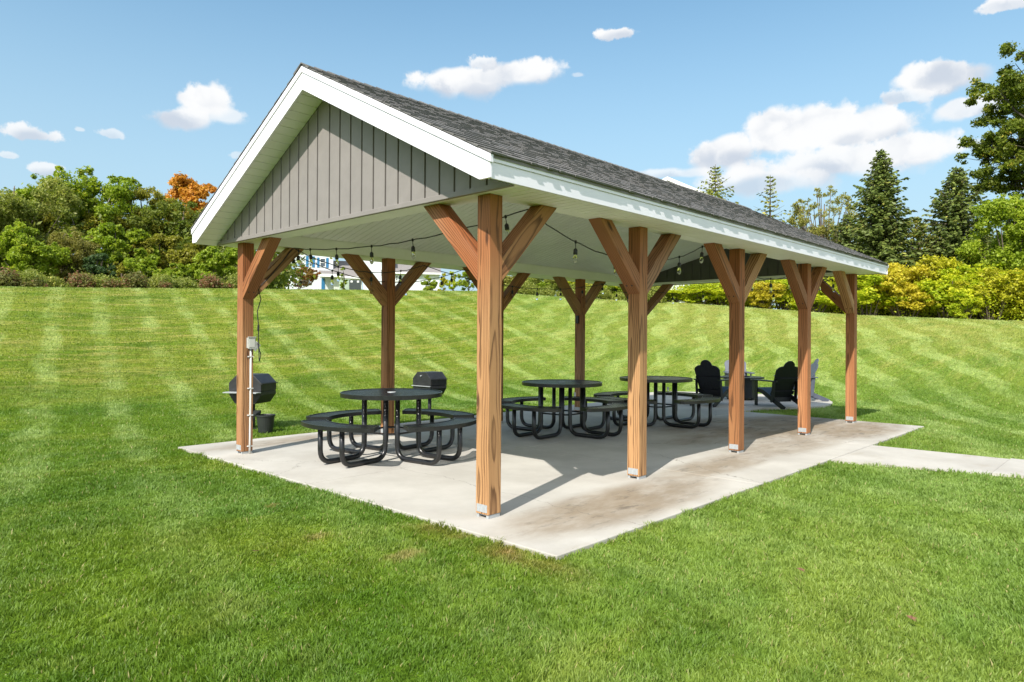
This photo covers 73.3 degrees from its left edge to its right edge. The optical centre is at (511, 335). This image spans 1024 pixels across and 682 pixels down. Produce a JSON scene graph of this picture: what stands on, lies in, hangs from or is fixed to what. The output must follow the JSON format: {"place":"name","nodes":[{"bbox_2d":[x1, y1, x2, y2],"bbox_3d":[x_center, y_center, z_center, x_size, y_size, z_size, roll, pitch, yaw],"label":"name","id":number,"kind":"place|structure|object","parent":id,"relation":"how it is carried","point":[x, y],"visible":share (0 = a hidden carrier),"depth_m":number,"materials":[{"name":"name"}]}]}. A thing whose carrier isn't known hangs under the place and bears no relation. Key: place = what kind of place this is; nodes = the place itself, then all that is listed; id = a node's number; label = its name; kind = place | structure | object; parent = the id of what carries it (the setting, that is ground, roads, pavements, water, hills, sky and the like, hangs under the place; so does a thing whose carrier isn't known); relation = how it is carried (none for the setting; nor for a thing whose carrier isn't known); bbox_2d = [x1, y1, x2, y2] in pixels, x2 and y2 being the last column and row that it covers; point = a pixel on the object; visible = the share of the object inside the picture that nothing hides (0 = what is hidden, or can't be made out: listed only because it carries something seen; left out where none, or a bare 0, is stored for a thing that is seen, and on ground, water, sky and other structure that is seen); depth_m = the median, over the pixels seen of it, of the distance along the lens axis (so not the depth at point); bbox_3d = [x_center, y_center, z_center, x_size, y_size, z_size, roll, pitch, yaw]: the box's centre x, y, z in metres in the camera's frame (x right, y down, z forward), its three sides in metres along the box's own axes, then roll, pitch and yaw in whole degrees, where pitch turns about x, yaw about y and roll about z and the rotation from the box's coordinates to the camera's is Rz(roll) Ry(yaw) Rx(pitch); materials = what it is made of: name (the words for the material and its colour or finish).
{"place":"outdoors","nodes":[
{"label":"outdoors","id":0,"kind":"place"},
{"bbox_2d":[0,286,1023,681],"bbox_3d":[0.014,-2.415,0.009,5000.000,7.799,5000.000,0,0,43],"label":"ground","id":1,"kind":"structure","parent":0,"point":[520,331],"depth_m":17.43,"materials":[{"name":"green plant"}]},
{"bbox_2d":[0,231,30,270],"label":"tree","id":2,"kind":"object","parent":1,"relation":"on","point":[1,260],"visible":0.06,"depth_m":29.56,"materials":[{"name":"green plant"}]},
{"bbox_2d":[0,219,72,277],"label":"tree","id":3,"kind":"object","parent":1,"relation":"on","point":[20,248],"visible":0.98,"depth_m":26.89,"materials":[{"name":"green plant"}]},
{"bbox_2d":[0,175,87,241],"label":"tree","id":4,"kind":"object","parent":1,"relation":"on","point":[13,208],"visible":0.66,"depth_m":33.12,"materials":[{"name":"green plant"}]},
{"bbox_2d":[30,211,59,234],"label":"tree","id":5,"kind":"object","parent":1,"relation":"on","point":[47,220],"visible":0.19,"depth_m":34.36,"materials":[{"name":"green plant"}]},
{"bbox_2d":[42,226,101,284],"bbox_3d":[-18.765,-3.175,28.912,2.542,3.003,2.787,0,0,43],"label":"tree","id":6,"kind":"object","parent":1,"relation":"on","point":[85,248],"visible":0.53,"depth_m":28.72,"materials":[{"name":"green plant"}]},
{"bbox_2d":[1,165,156,234],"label":"tree","id":7,"kind":"object","parent":1,"relation":"on","point":[116,194],"visible":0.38,"depth_m":38.40,"materials":[{"name":"green plant"}]},
{"bbox_2d":[82,253,118,277],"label":"shrub","id":8,"kind":"object","parent":1,"relation":"on","point":[89,265],"visible":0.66,"depth_m":28.48,"materials":[{"name":"green plant"}]},
{"bbox_2d":[67,222,161,273],"bbox_3d":[-18.337,-3.563,31.996,3.879,3.540,3.722,0,0,12],"label":"tree","id":9,"kind":"object","parent":1,"relation":"on","point":[117,248],"visible":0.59,"depth_m":31.75,"materials":[{"name":"green plant"}]},
{"bbox_2d":[0,266,233,288],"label":"brush","id":10,"kind":"object","parent":1,"relation":"on","point":[131,279],"visible":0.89,"depth_m":25.32,"materials":[{"name":"green plant"}]},
{"bbox_2d":[106,261,129,280],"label":"shrub","id":11,"kind":"object","parent":1,"relation":"on","point":[120,267],"visible":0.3,"depth_m":28.76,"materials":[{"name":"green plant"}]},
{"bbox_2d":[13,266,237,287],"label":"weeds","id":12,"kind":"object","parent":1,"relation":"on","point":[55,281],"visible":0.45,"depth_m":26.37,"materials":[{"name":"green plant"}]},
{"bbox_2d":[72,186,192,250],"bbox_3d":[-21.962,-5.540,40.438,5.603,6.480,6.471,0,0,43],"label":"tree","id":13,"kind":"object","parent":1,"relation":"on","point":[143,195],"visible":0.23,"depth_m":39.63,"materials":[{"name":"green plant"}]},
{"bbox_2d":[122,257,172,280],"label":"shrub","id":14,"kind":"object","parent":1,"relation":"on","point":[146,265],"visible":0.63,"depth_m":28.75,"materials":[{"name":"green plant"}]},
{"bbox_2d":[126,233,188,269],"bbox_3d":[-17.240,-3.457,33.975,3.706,3.159,4.269,0,0,43],"label":"tree","id":15,"kind":"object","parent":1,"relation":"on","point":[161,240],"visible":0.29,"depth_m":33.48,"materials":[{"name":"green plant"}]},
{"bbox_2d":[0,200,332,288],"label":"undergrowth","id":16,"kind":"object","parent":1,"relation":"on","point":[281,280],"visible":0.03,"depth_m":36.04,"materials":[{"name":"green plant"}]},
{"bbox_2d":[125,200,225,252],"bbox_3d":[-18.694,-5.018,40.226,6.128,5.618,5.689,0,0,-3],"label":"tree","id":17,"kind":"object","parent":1,"relation":"on","point":[149,218],"visible":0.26,"depth_m":38.41,"materials":[{"name":"green plant"}]},
{"bbox_2d":[169,263,200,284],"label":"shrub","id":18,"kind":"object","parent":1,"relation":"on","point":[185,271],"visible":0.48,"depth_m":30.01,"materials":[{"name":"green plant"}]},
{"bbox_2d":[163,171,216,219],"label":"maple tree","id":19,"kind":"object","parent":1,"relation":"on","point":[184,189],"visible":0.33,"depth_m":51.84,"materials":[{"name":"orange plant"}]},
{"bbox_2d":[163,243,225,283],"bbox_3d":[-14.861,-3.264,32.545,2.721,2.946,2.280,0,0,4],"label":"tree","id":20,"kind":"object","parent":1,"relation":"on","point":[183,256],"visible":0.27,"depth_m":31.91,"materials":[{"name":"green plant"}]},
{"bbox_2d":[192,245,237,280],"bbox_3d":[-13.018,-2.889,30.856,2.245,2.378,2.402,0,0,43],"label":"shrub","id":21,"kind":"object","parent":1,"relation":"on","point":[210,259],"visible":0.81,"depth_m":30.24,"materials":[{"name":"green plant"}]},
{"bbox_2d":[223,373,277,427],"bbox_3d":[-3.970,1.060,10.475,0.571,0.940,0.582,0,0,11],"label":"park grill","id":22,"kind":"object","parent":1,"relation":"on","point":[264,387],"visible":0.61,"depth_m":10.38,"materials":[{"name":"metal"}]},
{"bbox_2d":[253,410,275,433],"bbox_3d":[-3.668,1.277,10.181,0.332,0.337,0.275,0,0,9],"label":"ash bucket","id":23,"kind":"object","parent":1,"relation":"on","point":[265,422],"visible":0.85,"depth_m":10.09,"materials":[{"name":"black metal"}]},
{"bbox_2d":[286,262,319,288],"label":"crabapple tree","id":24,"kind":"object","parent":1,"relation":"on","point":[309,275],"visible":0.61,"depth_m":57.24,"materials":[{"name":"brown plant"}]},
{"bbox_2d":[285,254,361,289],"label":"house","id":25,"kind":"structure","parent":1,"relation":"on","point":[323,281],"depth_m":79.88,"materials":[{"name":"white paint"}]},
{"bbox_2d":[306,256,314,266],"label":"window","id":26,"kind":"structure","parent":25,"relation":"in","point":[307,257],"depth_m":79.59,"materials":[{"name":"blue glass"}]},
{"bbox_2d":[317,258,328,267],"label":"window","id":27,"kind":"structure","parent":25,"relation":"in","point":[323,264],"depth_m":80.10,"materials":[{"name":"white glass"}]},
{"bbox_2d":[321,278,324,289],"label":"door","id":28,"kind":"structure","parent":25,"relation":"in","point":[322,279],"depth_m":80.06,"materials":[{"name":"blue paint"}]},
{"bbox_2d":[339,268,347,289],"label":"sapling","id":29,"kind":"object","parent":1,"relation":"on","point":[342,286],"visible":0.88,"depth_m":50.52,"materials":[{"name":"green plant"}]},
{"bbox_2d":[339,279,349,289],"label":"utility box","id":30,"kind":"object","parent":1,"relation":"on","point":[346,285],"visible":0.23,"depth_m":56.10,"materials":[{"name":"green"}]},
{"bbox_2d":[349,280,360,289],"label":"mailbox cluster","id":31,"kind":"object","parent":1,"relation":"on","point":[354,284],"visible":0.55,"depth_m":55.38,"materials":[{"name":"grey metal"}]},
{"bbox_2d":[363,261,440,290],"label":"house","id":32,"kind":"structure","parent":1,"relation":"on","point":[377,267],"depth_m":79.84,"materials":[{"name":"white paint"}]},
{"bbox_2d":[411,371,446,415],"bbox_3d":[-1.469,1.085,12.295,0.510,0.870,0.420,0,0,41],"label":"park grill","id":33,"kind":"object","parent":1,"relation":"on","point":[435,380],"visible":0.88,"depth_m":12.18,"materials":[{"name":"metal"}]},
{"bbox_2d":[421,275,437,290],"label":"shrub","id":34,"kind":"object","parent":1,"relation":"on","point":[432,286],"visible":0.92,"depth_m":49.65,"materials":[{"name":"green plant"}]},
{"bbox_2d":[437,273,447,290],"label":"shrub","id":35,"kind":"object","parent":1,"relation":"on","point":[444,280],"visible":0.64,"depth_m":51.65,"materials":[{"name":"green plant"}]},
{"bbox_2d":[444,271,461,290],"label":"tree","id":36,"kind":"object","parent":1,"relation":"on","point":[455,283],"visible":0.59,"depth_m":53.62,"materials":[{"name":"green plant"}]},
{"bbox_2d":[458,271,474,290],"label":"tree","id":37,"kind":"object","parent":1,"relation":"on","point":[465,283],"visible":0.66,"depth_m":51.49,"materials":[{"name":"green plant"}]},
{"bbox_2d":[504,275,514,286],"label":"shrub","id":38,"kind":"object","parent":1,"relation":"on","point":[508,279],"visible":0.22,"depth_m":35.81,"materials":[{"name":"green plant"}]},
{"bbox_2d":[527,277,552,291],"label":"shrub","id":39,"kind":"object","parent":1,"relation":"on","point":[542,283],"visible":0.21,"depth_m":35.37,"materials":[{"name":"green plant"}]},
{"bbox_2d":[536,279,559,295],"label":"shrub","id":40,"kind":"object","parent":1,"relation":"on","point":[553,284],"visible":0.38,"depth_m":35.58,"materials":[{"name":"green plant"}]},
{"bbox_2d":[504,278,666,302],"bbox_3d":[3.296,-2.200,33.664,8.642,1.756,2.670,0,0,10],"label":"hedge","id":41,"kind":"object","parent":1,"relation":"on","point":[600,295],"visible":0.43,"depth_m":33.23,"materials":[{"name":"green plant"}]},
{"bbox_2d":[603,285,618,294],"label":"shrub","id":42,"kind":"object","parent":1,"relation":"on","point":[611,290],"visible":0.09,"depth_m":35.12,"materials":[{"name":"green plant"}]},
{"bbox_2d":[604,285,622,299],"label":"shrub","id":43,"kind":"object","parent":1,"relation":"on","point":[619,289],"visible":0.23,"depth_m":35.02,"materials":[{"name":"green plant"}]},
{"bbox_2d":[664,290,686,301],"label":"shrub","id":44,"kind":"object","parent":1,"relation":"on","point":[674,295],"visible":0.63,"depth_m":33.73,"materials":[{"name":"green plant"}]},
{"bbox_2d":[677,286,721,303],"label":"shrub","id":45,"kind":"object","parent":1,"relation":"on","point":[692,298],"visible":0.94,"depth_m":33.06,"materials":[{"name":"green plant"}]},
{"bbox_2d":[705,284,726,304],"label":"shrub","id":46,"kind":"object","parent":1,"relation":"on","point":[720,296],"visible":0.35,"depth_m":33.64,"materials":[{"name":"green plant"}]},
{"bbox_2d":[680,164,761,304],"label":"spruce tree","id":47,"kind":"object","parent":1,"relation":"on","point":[711,191],"visible":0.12,"depth_m":42.12,"materials":[{"name":"green plant"}]},
{"bbox_2d":[745,281,787,308],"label":"shrub","id":48,"kind":"object","parent":1,"relation":"on","point":[759,298],"visible":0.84,"depth_m":32.19,"materials":[{"name":"yellow plant"}]},
{"bbox_2d":[752,176,798,308],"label":"spruce tree","id":49,"kind":"object","parent":1,"relation":"on","point":[764,211],"visible":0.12,"depth_m":43.03,"materials":[{"name":"green plant"}]},
{"bbox_2d":[765,279,793,309],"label":"shrub","id":50,"kind":"object","parent":1,"relation":"on","point":[782,302],"visible":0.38,"depth_m":32.75,"materials":[{"name":"green plant"}]},
{"bbox_2d":[787,205,830,235],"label":"tree","id":51,"kind":"object","parent":1,"relation":"on","point":[804,207],"visible":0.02,"depth_m":47.66,"materials":[{"name":"green plant"}]},
{"bbox_2d":[790,284,834,312],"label":"shrub","id":52,"kind":"object","parent":1,"relation":"on","point":[821,300],"visible":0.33,"depth_m":31.62,"materials":[{"name":"yellow plant"}]},
{"bbox_2d":[786,185,861,277],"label":"willow tree","id":53,"kind":"object","parent":1,"relation":"on","point":[822,231],"visible":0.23,"depth_m":45.04,"materials":[{"name":"green plant"}]},
{"bbox_2d":[820,277,843,313],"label":"shrub","id":54,"kind":"object","parent":1,"relation":"on","point":[831,310],"visible":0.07,"depth_m":32.63,"materials":[{"name":"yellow plant"}]},
{"bbox_2d":[657,260,1023,320],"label":"undergrowth","id":55,"kind":"object","parent":1,"relation":"on","point":[792,307],"visible":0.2,"depth_m":30.49,"materials":[{"name":"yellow plant"}]},
{"bbox_2d":[827,214,868,281],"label":"spruce tree","id":56,"kind":"object","parent":1,"relation":"on","point":[844,237],"visible":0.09,"depth_m":40.40,"materials":[{"name":"green plant"}]},
{"bbox_2d":[837,274,909,315],"bbox_3d":[16.183,-1.968,31.170,2.932,2.349,3.620,0,0,10],"label":"shrub","id":57,"kind":"object","parent":1,"relation":"on","point":[868,298],"visible":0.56,"depth_m":30.29,"materials":[{"name":"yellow plant"}]},
{"bbox_2d":[842,149,928,273],"bbox_3d":[20.032,-5.413,37.046,6.101,9.202,6.018,0,0,43],"label":"spruce tree","id":58,"kind":"object","parent":1,"relation":"on","point":[878,232],"visible":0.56,"depth_m":36.54,"materials":[{"name":"green plant"}]},
{"bbox_2d":[857,262,927,315],"bbox_3d":[17.492,-2.122,32.448,3.537,2.766,3.681,0,0,-29],"label":"shrub","id":59,"kind":"object","parent":1,"relation":"on","point":[892,265],"visible":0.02,"depth_m":32.14,"materials":[{"name":"yellow plant"}]},
{"bbox_2d":[872,262,938,317],"bbox_3d":[17.773,-1.949,30.514,3.589,2.537,3.018,0,0,16],"label":"shrub","id":60,"kind":"object","parent":1,"relation":"on","point":[897,276],"visible":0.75,"depth_m":29.93,"materials":[{"name":"yellow plant"}]},
{"bbox_2d":[906,615,917,620],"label":"fallen leaf","id":61,"kind":"object","parent":1,"relation":"on","point":[912,617],"visible":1,"depth_m":3.42,"materials":[{"name":"brown plant"}]},
{"bbox_2d":[897,216,941,265],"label":"tree","id":62,"kind":"object","parent":1,"relation":"on","point":[911,232],"visible":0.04,"depth_m":40.28,"materials":[{"name":"green plant"}]},
{"bbox_2d":[831,445,1023,478],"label":"walkway","id":63,"kind":"structure","parent":1,"relation":"on","point":[908,458],"depth_m":8.04,"materials":[{"name":"concrete"}]},
{"bbox_2d":[907,254,967,317],"bbox_3d":[18.863,-2.144,31.216,3.110,3.039,3.598,0,0,0],"label":"shrub","id":64,"kind":"object","parent":1,"relation":"on","point":[937,263],"visible":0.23,"depth_m":30.36,"materials":[{"name":"yellow plant"}]},
{"bbox_2d":[905,265,1000,317],"bbox_3d":[18.811,-1.862,29.602,2.932,2.550,3.620,0,0,-9],"label":"shrub","id":65,"kind":"object","parent":1,"relation":"on","point":[934,288],"visible":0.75,"depth_m":29.35,"materials":[{"name":"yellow plant"}]},
{"bbox_2d":[907,166,1002,270],"bbox_3d":[23.227,-4.776,36.199,6.790,8.301,7.020,0,0,43],"label":"spruce tree","id":66,"kind":"object","parent":1,"relation":"on","point":[953,209],"visible":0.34,"depth_m":35.81,"materials":[{"name":"green plant"}]},
{"bbox_2d":[944,294,984,318],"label":"shrub","id":67,"kind":"object","parent":1,"relation":"on","point":[958,307],"visible":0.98,"depth_m":28.08,"materials":[{"name":"yellow plant"}]},
{"bbox_2d":[939,265,1023,319],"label":"shrub","id":68,"kind":"object","parent":1,"relation":"on","point":[1007,288],"visible":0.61,"depth_m":28.24,"materials":[{"name":"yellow plant"}]},
{"bbox_2d":[959,262,1004,319],"bbox_3d":[20.250,-1.848,30.493,3.571,2.622,3.554,0,0,10],"label":"shrub","id":69,"kind":"object","parent":1,"relation":"on","point":[999,264],"visible":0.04,"depth_m":29.59,"materials":[{"name":"yellow plant"}]},
{"bbox_2d":[976,233,996,250],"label":"tree","id":70,"kind":"object","parent":1,"relation":"on","point":[985,237],"visible":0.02,"depth_m":36.89,"materials":[{"name":"green plant"}]},
{"bbox_2d":[954,41,1023,198],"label":"oak tree","id":71,"kind":"object","parent":1,"relation":"on","point":[1000,144],"visible":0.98,"depth_m":35.68,"materials":[{"name":"green plant"}]},
{"bbox_2d":[954,192,1023,274],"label":"tree","id":72,"kind":"object","parent":1,"relation":"on","point":[997,212],"visible":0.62,"depth_m":29.86,"materials":[{"name":"green plant"}]},
{"bbox_2d":[986,267,1023,320],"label":"shrub","id":73,"kind":"object","parent":1,"relation":"on","point":[1003,273],"visible":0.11,"depth_m":28.51,"materials":[{"name":"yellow plant"}]},
{"bbox_2d":[990,211,1023,270],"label":"tree","id":74,"kind":"object","parent":1,"relation":"on","point":[1010,246],"visible":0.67,"depth_m":29.46,"materials":[{"name":"green plant"}]},
{"bbox_2d":[1002,266,1023,317],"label":"shrub","id":75,"kind":"object","parent":1,"relation":"on","point":[1015,304],"visible":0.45,"depth_m":28.26,"materials":[{"name":"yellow plant"}]},
{"bbox_2d":[0,0,1023,309],"label":"sky","id":76,"kind":"structure","parent":0,"point":[803,95],"materials":[{"name":"blue"}]},
{"bbox_2d":[178,402,923,559],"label":"concrete slab","id":77,"kind":"structure","parent":0,"point":[564,492],"depth_m":7.34,"materials":[{"name":"grey concrete"}]},
{"bbox_2d":[301,388,475,466],"bbox_3d":[-1.418,1.041,8.116,2.060,0.756,2.060,0,0,35],"label":"picnic table","id":78,"kind":"object","parent":77,"relation":"on","point":[322,422],"visible":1,"depth_m":7.79,"materials":[{"name":"black metal"}]},
{"bbox_2d":[190,62,888,518],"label":"pavilion","id":79,"kind":"structure","parent":77,"relation":"on","point":[326,162],"depth_m":7.11,"materials":[{"name":"wood"}]},
{"bbox_2d":[247,337,260,453],"bbox_3d":[-3.097,0.714,8.240,0.061,1.398,0.157,0,0,43],"label":"conduit","id":80,"kind":"object","parent":79,"relation":"attached to","point":[252,342],"visible":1,"depth_m":8.21,"materials":[{"name":"grey metal"}]},
{"bbox_2d":[250,339,254,346],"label":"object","id":81,"kind":"structure","parent":80,"relation":"in","point":[252,341],"depth_m":8.20,"materials":[{"name":"grey plastic"}]},
{"bbox_2d":[257,249,292,360],"bbox_3d":[-2.915,-0.388,8.441,0.058,1.404,0.493,0,0,36],"label":"extension cord","id":82,"kind":"object","parent":79,"relation":"hanging from","point":[258,325],"visible":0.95,"depth_m":8.28,"materials":[{"name":"black rubber"}]},
{"bbox_2d":[292,257,469,294],"bbox_3d":[-1.644,-0.821,9.889,3.299,0.496,0.183,1,0,-44],"label":"string light","id":83,"kind":"object","parent":79,"relation":"hanging from","point":[332,276],"visible":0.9,"depth_m":9.28,"materials":[{"name":"black plastic"}]},
{"bbox_2d":[294,209,527,265],"bbox_3d":[-1.285,-0.930,7.233,3.941,0.323,0.059,0,0,43],"label":"string light","id":84,"kind":"object","parent":79,"relation":"hanging from","point":[413,255],"visible":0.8,"depth_m":7.30,"materials":[{"name":"black rubber"}]},
{"bbox_2d":[296,249,627,302],"bbox_3d":[0.013,-0.842,11.516,0.081,0.442,7.944,0,0,43],"label":"string light","id":85,"kind":"object","parent":79,"relation":"hanging from","point":[400,278],"visible":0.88,"depth_m":10.27,"materials":[{"name":"black plastic"}]},
{"bbox_2d":[545,223,834,292],"bbox_3d":[2.877,-0.810,8.778,0.083,0.494,7.944,0,0,43],"label":"string light","id":86,"kind":"object","parent":79,"relation":"hanging from","point":[575,253],"visible":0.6,"depth_m":7.72,"materials":[{"name":"black plastic"}]},
{"bbox_2d":[650,278,832,303],"bbox_3d":[4.098,-0.804,12.986,3.754,0.381,0.063,0,0,44],"label":"string light","id":87,"kind":"object","parent":79,"relation":"hanging from","point":[773,299],"visible":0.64,"depth_m":13.32,"materials":[{"name":"black rubber"}]},
{"bbox_2d":[501,379,627,438],"bbox_3d":[0.739,1.061,10.192,2.060,0.756,2.060,0,0,39],"label":"picnic table","id":88,"kind":"object","parent":77,"relation":"on","point":[533,428],"visible":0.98,"depth_m":9.88,"materials":[{"name":"black metal"}]},
{"bbox_2d":[593,376,720,428],"bbox_3d":[2.382,1.075,11.404,2.060,0.756,2.060,1,0,-45],"label":"picnic table","id":89,"kind":"object","parent":77,"relation":"on","point":[709,399],"visible":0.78,"depth_m":11.08,"materials":[{"name":"black metal"}]},
{"bbox_2d":[650,391,832,411],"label":"patio","id":90,"kind":"structure","parent":0,"point":[764,402],"depth_m":14.96,"materials":[{"name":"concrete"}]},
{"bbox_2d":[690,360,728,406],"bbox_3d":[4.285,0.998,14.727,0.720,0.971,1.097,0,0,39],"label":"lounge chair","id":91,"kind":"object","parent":90,"relation":"on","point":[708,379],"visible":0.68,"depth_m":14.57,"materials":[{"name":"plastic"}]},
{"bbox_2d":[723,360,754,375],"bbox_3d":[5.904,1.019,18.053,0.720,0.971,1.097,0,0,8],"label":"lounge chair","id":92,"kind":"object","parent":90,"relation":"on","point":[726,364],"visible":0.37,"depth_m":18.24,"materials":[{"name":"grey plastic"}]},
{"bbox_2d":[721,375,764,399],"bbox_3d":[5.378,1.221,16.155,0.961,0.548,0.961,0,0,43],"label":"fire table","id":93,"kind":"object","parent":90,"relation":"on","point":[749,388],"visible":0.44,"depth_m":15.82,"materials":[{"name":"metal"}]},
{"bbox_2d":[750,361,797,408],"bbox_3d":[5.594,1.004,14.385,0.720,0.971,1.097,0,0,-15],"label":"lounge chair","id":94,"kind":"object","parent":90,"relation":"on","point":[785,381],"visible":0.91,"depth_m":14.24,"materials":[{"name":"plastic"}]},
{"bbox_2d":[774,358,829,401],"bbox_3d":[6.729,1.017,15.998,1.097,0.971,0.720,0,0,7],"label":"lounge chair","id":95,"kind":"object","parent":90,"relation":"on","point":[814,366],"visible":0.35,"depth_m":15.70,"materials":[{"name":"grey plastic"}]}
]}

